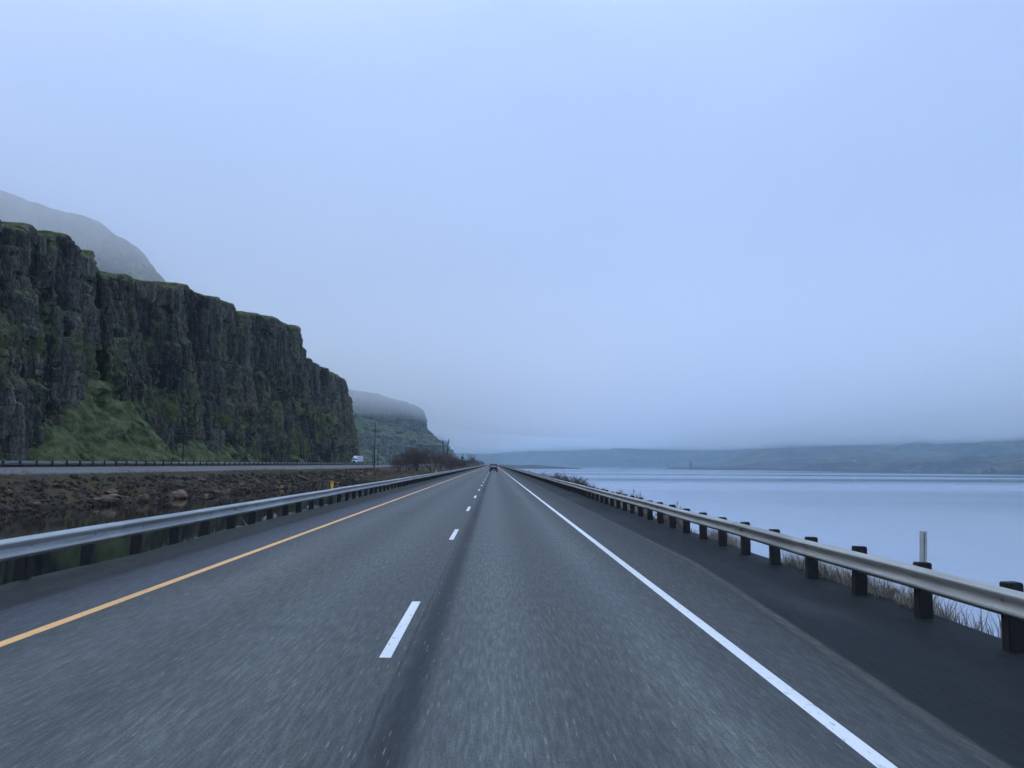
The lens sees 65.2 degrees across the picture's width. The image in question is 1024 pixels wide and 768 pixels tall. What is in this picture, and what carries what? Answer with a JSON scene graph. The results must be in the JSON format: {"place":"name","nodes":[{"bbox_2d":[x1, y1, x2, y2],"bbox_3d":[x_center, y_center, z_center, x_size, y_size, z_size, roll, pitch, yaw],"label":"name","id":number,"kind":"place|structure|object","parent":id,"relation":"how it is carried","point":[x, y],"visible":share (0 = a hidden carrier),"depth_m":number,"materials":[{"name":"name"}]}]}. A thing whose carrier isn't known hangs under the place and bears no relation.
{"place":"outdoors","nodes":[
{"label":"outdoors","id":0,"kind":"place"},
{"bbox_2d":[0,464,151,464],"bbox_3d":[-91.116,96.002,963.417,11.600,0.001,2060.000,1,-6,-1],"label":"highway","id":1,"kind":"structure","parent":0,"point":[75,464],"depth_m":126.97,"materials":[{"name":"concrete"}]},
{"bbox_2d":[352,456,362,462],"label":"semi truck","id":2,"kind":"object","parent":1,"relation":"on","point":[356,459],"visible":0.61,"depth_m":400.22,"materials":[{"name":"white paint"}]},
{"bbox_2d":[0,190,165,281],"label":"hill","id":3,"kind":"structure","parent":0,"point":[113,253],"depth_m":493.71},
{"bbox_2d":[0,220,360,463],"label":"cliff","id":4,"kind":"structure","parent":0,"point":[83,338],"depth_m":207.08,"materials":[{"name":"grey stone"}]},
{"bbox_2d":[0,483,405,584],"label":"pond","id":5,"kind":"structure","parent":0,"point":[14,524],"depth_m":65.54,"materials":[{"name":"liquid"}]},
{"bbox_2d":[0,464,488,510],"bbox_3d":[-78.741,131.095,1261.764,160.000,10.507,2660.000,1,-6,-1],"label":"ground","id":6,"kind":"structure","parent":0,"point":[385,472],"depth_m":116.15,"materials":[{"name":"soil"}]},
{"bbox_2d":[4,489,13,495],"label":"boulder","id":7,"kind":"object","parent":6,"relation":"on","point":[9,492],"visible":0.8,"depth_m":78.97,"materials":[{"name":"grey stone"}]},
{"bbox_2d":[91,497,101,500],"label":"boulder","id":8,"kind":"object","parent":6,"relation":"on","point":[95,499],"visible":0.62,"depth_m":87.91,"materials":[{"name":"stone"}]},
{"bbox_2d":[98,495,112,504],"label":"boulder","id":9,"kind":"object","parent":6,"relation":"on","point":[109,501],"visible":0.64,"depth_m":88.27,"materials":[{"name":"brown stone"}]},
{"bbox_2d":[101,495,119,503],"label":"boulder","id":10,"kind":"object","parent":6,"relation":"on","point":[114,499],"visible":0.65,"depth_m":89.14,"materials":[{"name":"grey stone"}]},
{"bbox_2d":[105,488,118,493],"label":"boulder","id":11,"kind":"object","parent":6,"relation":"on","point":[110,491],"visible":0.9,"depth_m":92.57,"materials":[{"name":"grey stone"}]},
{"bbox_2d":[108,493,121,497],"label":"boulder","id":12,"kind":"object","parent":6,"relation":"on","point":[116,495],"visible":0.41,"depth_m":91.08,"materials":[{"name":"stone"}]},
{"bbox_2d":[137,494,149,501],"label":"boulder","id":13,"kind":"object","parent":6,"relation":"on","point":[144,497],"visible":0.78,"depth_m":95.67,"materials":[{"name":"grey stone"}]},
{"bbox_2d":[171,489,187,498],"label":"boulder","id":14,"kind":"object","parent":6,"relation":"on","point":[181,494],"visible":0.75,"depth_m":104.81,"materials":[{"name":"beige stone"}]},
{"bbox_2d":[177,430,190,464],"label":"telegraph pole","id":15,"kind":"object","parent":6,"relation":"on","point":[183,436],"visible":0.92,"depth_m":175.03,"materials":[{"name":"brown wood"}]},
{"bbox_2d":[0,411,384,446],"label":"telegraph wire","id":16,"kind":"object","parent":15,"relation":"attached to","point":[173,429],"visible":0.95,"depth_m":161.78,"materials":[{"name":"black metal"}]},
{"bbox_2d":[1,416,384,447],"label":"telegraph wire","id":17,"kind":"object","parent":15,"relation":"attached to","point":[133,430],"visible":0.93,"depth_m":142.89,"materials":[{"name":"black metal"}]},
{"bbox_2d":[0,409,387,446],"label":"telegraph wire","id":18,"kind":"object","parent":15,"relation":"attached to","point":[146,427],"visible":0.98,"depth_m":146.44,"materials":[{"name":"black metal"}]},
{"bbox_2d":[5,421,384,448],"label":"telegraph wire","id":19,"kind":"object","parent":15,"relation":"attached to","point":[129,433],"visible":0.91,"depth_m":142.94,"materials":[{"name":"black metal"}]},
{"bbox_2d":[5,414,387,447],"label":"telegraph wire","id":20,"kind":"object","parent":15,"relation":"attached to","point":[144,430],"visible":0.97,"depth_m":144.70,"materials":[{"name":"black metal"}]},
{"bbox_2d":[0,468,379,512],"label":"rubble","id":21,"kind":"object","parent":6,"relation":"on","point":[41,496],"visible":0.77,"depth_m":103.47,"materials":[{"name":"brown stone"}]},
{"bbox_2d":[0,464,388,466],"bbox_3d":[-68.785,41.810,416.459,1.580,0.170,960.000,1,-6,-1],"label":"railway track","id":22,"kind":"structure","parent":6,"relation":"on","point":[169,465],"depth_m":134.51,"materials":[{"name":"metal"}]},
{"bbox_2d":[205,487,220,494],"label":"boulder","id":23,"kind":"object","parent":6,"relation":"on","point":[214,491],"visible":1,"depth_m":115.33,"materials":[{"name":"grey stone"}]},
{"bbox_2d":[0,460,434,465],"bbox_3d":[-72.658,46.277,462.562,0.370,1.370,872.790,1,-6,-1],"label":"guardrail","id":24,"kind":"object","parent":6,"relation":"on","point":[20,462],"visible":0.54,"depth_m":138.36,"materials":[{"name":"metal"}]},
{"bbox_2d":[0,464,489,581],"bbox_3d":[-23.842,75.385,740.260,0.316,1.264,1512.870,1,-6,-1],"label":"guardrail","id":25,"kind":"object","parent":6,"relation":"on","point":[21,550],"visible":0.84,"depth_m":16.47,"materials":[{"name":"metal"}]},
{"bbox_2d":[262,432,271,461],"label":"telegraph pole","id":26,"kind":"object","parent":6,"relation":"on","point":[266,443],"visible":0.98,"depth_m":239.23,"materials":[{"name":"brown wood"}]},
{"bbox_2d":[262,512,276,520],"bbox_3d":[-8.464,4.902,27.702,0.733,0.647,1.250,-2,13,21],"label":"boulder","id":27,"kind":"object","parent":6,"relation":"on","point":[274,516],"visible":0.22,"depth_m":27.89,"materials":[{"name":"grey stone"}]},
{"bbox_2d":[309,479,316,484],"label":"boulder","id":28,"kind":"object","parent":6,"relation":"on","point":[313,481],"visible":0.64,"depth_m":164.17,"materials":[{"name":"stone"}]},
{"bbox_2d":[374,422,375,468],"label":"utility pole","id":29,"kind":"object","parent":6,"relation":"on","point":[374,448],"visible":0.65,"depth_m":230.29,"materials":[{"name":"brown wood"}]},
{"bbox_2d":[389,454,407,470],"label":"bare tree","id":30,"kind":"object","parent":6,"relation":"on","point":[400,462],"visible":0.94,"depth_m":220.45,"materials":[{"name":"brown plant"}]},
{"bbox_2d":[397,455,418,472],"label":"bare tree","id":31,"kind":"object","parent":6,"relation":"on","point":[409,464],"visible":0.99,"depth_m":212.91,"materials":[{"name":"brown plant"}]},
{"bbox_2d":[399,445,418,470],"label":"bare tree","id":32,"kind":"object","parent":6,"relation":"on","point":[405,452],"visible":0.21,"depth_m":233.66,"materials":[{"name":"brown plant"}]},
{"bbox_2d":[397,442,437,470],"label":"bare tree","id":33,"kind":"object","parent":6,"relation":"on","point":[415,453],"visible":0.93,"depth_m":224.85,"materials":[{"name":"brown plant"}]},
{"bbox_2d":[415,447,451,470],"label":"bare tree","id":34,"kind":"object","parent":6,"relation":"on","point":[433,457],"visible":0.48,"depth_m":233.22,"materials":[{"name":"brown plant"}]},
{"bbox_2d":[431,449,452,469],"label":"bare tree","id":35,"kind":"object","parent":6,"relation":"on","point":[442,463],"visible":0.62,"depth_m":261.03,"materials":[{"name":"brown plant"}]},
{"bbox_2d":[437,453,460,468],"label":"bare tree","id":36,"kind":"object","parent":6,"relation":"on","point":[453,458],"visible":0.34,"depth_m":303.83,"materials":[{"name":"brown plant"}]},
{"bbox_2d":[446,457,457,469],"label":"bare tree","id":37,"kind":"object","parent":6,"relation":"on","point":[448,466],"visible":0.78,"depth_m":268.42,"materials":[{"name":"brown plant"}]},
{"bbox_2d":[454,460,465,468],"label":"bare tree","id":38,"kind":"object","parent":6,"relation":"on","point":[458,465],"visible":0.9,"depth_m":297.81,"materials":[{"name":"brown plant"}]},
{"bbox_2d":[465,454,477,464],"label":"bare tree","id":39,"kind":"object","parent":6,"relation":"on","point":[471,458],"visible":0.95,"depth_m":497.93,"materials":[{"name":"brown plant"}]},
{"bbox_2d":[550,472,572,481],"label":"shrub","id":40,"kind":"object","parent":6,"relation":"on","point":[561,476],"visible":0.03,"depth_m":114.70,"materials":[{"name":"brown plant"}]},
{"bbox_2d":[546,473,589,485],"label":"shrub","id":41,"kind":"object","parent":6,"relation":"on","point":[575,480],"visible":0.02,"depth_m":99.81,"materials":[{"name":"brown plant"}]},
{"bbox_2d":[568,478,595,487],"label":"shrub","id":42,"kind":"object","parent":6,"relation":"on","point":[582,482],"visible":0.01,"depth_m":90.13,"materials":[{"name":"brown plant"}]},
{"bbox_2d":[603,488,646,511],"bbox_3d":[6.761,7.841,48.679,3.385,3.080,7.526,1,-6,-1],"label":"shrub","id":43,"kind":"object","parent":6,"relation":"on","point":[636,507],"depth_m":48.49,"materials":[{"name":"brown plant"}]},
{"bbox_2d":[635,501,682,527],"bbox_3d":[6.571,6.350,35.681,2.389,2.293,5.603,1,-6,-1],"label":"shrub","id":44,"kind":"object","parent":6,"relation":"on","point":[679,521],"visible":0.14,"depth_m":34.29,"materials":[{"name":"brown plant"}]},
{"bbox_2d":[635,512,835,579],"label":"green weed","id":45,"kind":"object","parent":6,"relation":"on","point":[697,533],"visible":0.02,"depth_m":26.20,"materials":[{"name":"green plant"}]},
{"bbox_2d":[348,389,448,446],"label":"cliff","id":46,"kind":"structure","parent":0,"point":[387,415],"depth_m":975.74,"materials":[{"name":"grey stone"}]},
{"bbox_2d":[357,429,460,463],"bbox_3d":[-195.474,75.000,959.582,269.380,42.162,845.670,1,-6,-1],"label":"cliff","id":47,"kind":"structure","parent":0,"point":[396,443],"depth_m":901.49,"materials":[{"name":"stone"}]},
{"bbox_2d":[430,431,456,455],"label":"cliff","id":48,"kind":"structure","parent":0,"point":[441,437],"depth_m":1890.86,"materials":[{"name":"grey stone"}]},
{"bbox_2d":[0,465,1023,767],"bbox_3d":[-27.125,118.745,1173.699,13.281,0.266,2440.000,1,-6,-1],"label":"road","id":49,"kind":"structure","parent":0,"point":[484,617],"depth_m":8.07,"materials":[{"name":"grey asphalt"}]},
{"bbox_2d":[489,464,497,471],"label":"car","id":50,"kind":"object","parent":49,"relation":"on","point":[493,467],"visible":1,"depth_m":185.80,"materials":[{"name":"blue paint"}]},
{"bbox_2d":[499,465,1023,651],"bbox_3d":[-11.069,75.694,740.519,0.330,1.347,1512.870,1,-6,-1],"label":"guardrail","id":51,"kind":"object","parent":49,"relation":"on","point":[1003,599],"visible":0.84,"depth_m":12.65,"materials":[{"name":"galvanised steel"},{"name":"timber"}]},
{"bbox_2d":[919,531,926,561],"bbox_3d":[6.036,2.932,11.757,0.105,1.534,0.039,3,-5,-7],"label":"marker post","id":52,"kind":"object","parent":51,"relation":"attached to","point":[922,546],"visible":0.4,"depth_m":11.79,"materials":[{"name":"white plastic"}]},
{"bbox_2d":[0,0,1023,425],"label":"sky","id":53,"kind":"structure","parent":0,"point":[463,212],"materials":[{"name":"blue"}]},
{"bbox_2d":[500,464,581,468],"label":"spit","id":54,"kind":"structure","parent":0,"point":[534,466],"depth_m":1289.08,"materials":[{"name":"soil"}]},
{"bbox_2d":[427,401,770,467],"bbox_3d":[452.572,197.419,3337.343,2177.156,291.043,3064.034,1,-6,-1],"label":"hill","id":55,"kind":"structure","parent":0,"point":[663,434],"depth_m":2888.00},
{"bbox_2d":[514,466,1023,636],"bbox_3d":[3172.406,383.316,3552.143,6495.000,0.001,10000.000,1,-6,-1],"label":"river","id":56,"kind":"structure","parent":0,"point":[972,525],"depth_m":134.84,"materials":[{"name":"blue liquid"}]},
{"bbox_2d":[554,483,1001,638],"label":"dry grass","id":57,"kind":"structure","parent":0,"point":[843,576],"depth_m":12.73,"materials":[{"name":"beige plant"}]},
{"bbox_2d":[667,466,930,472],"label":"spit","id":58,"kind":"structure","parent":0,"point":[776,469],"depth_m":1123.12,"materials":[{"name":"soil"}]},
{"bbox_2d":[666,401,1023,474],"bbox_3d":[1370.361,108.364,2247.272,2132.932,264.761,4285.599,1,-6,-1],"label":"hill","id":59,"kind":"structure","parent":0,"point":[876,436],"depth_m":1764.84,"materials":[{"name":"blue"}]}
]}

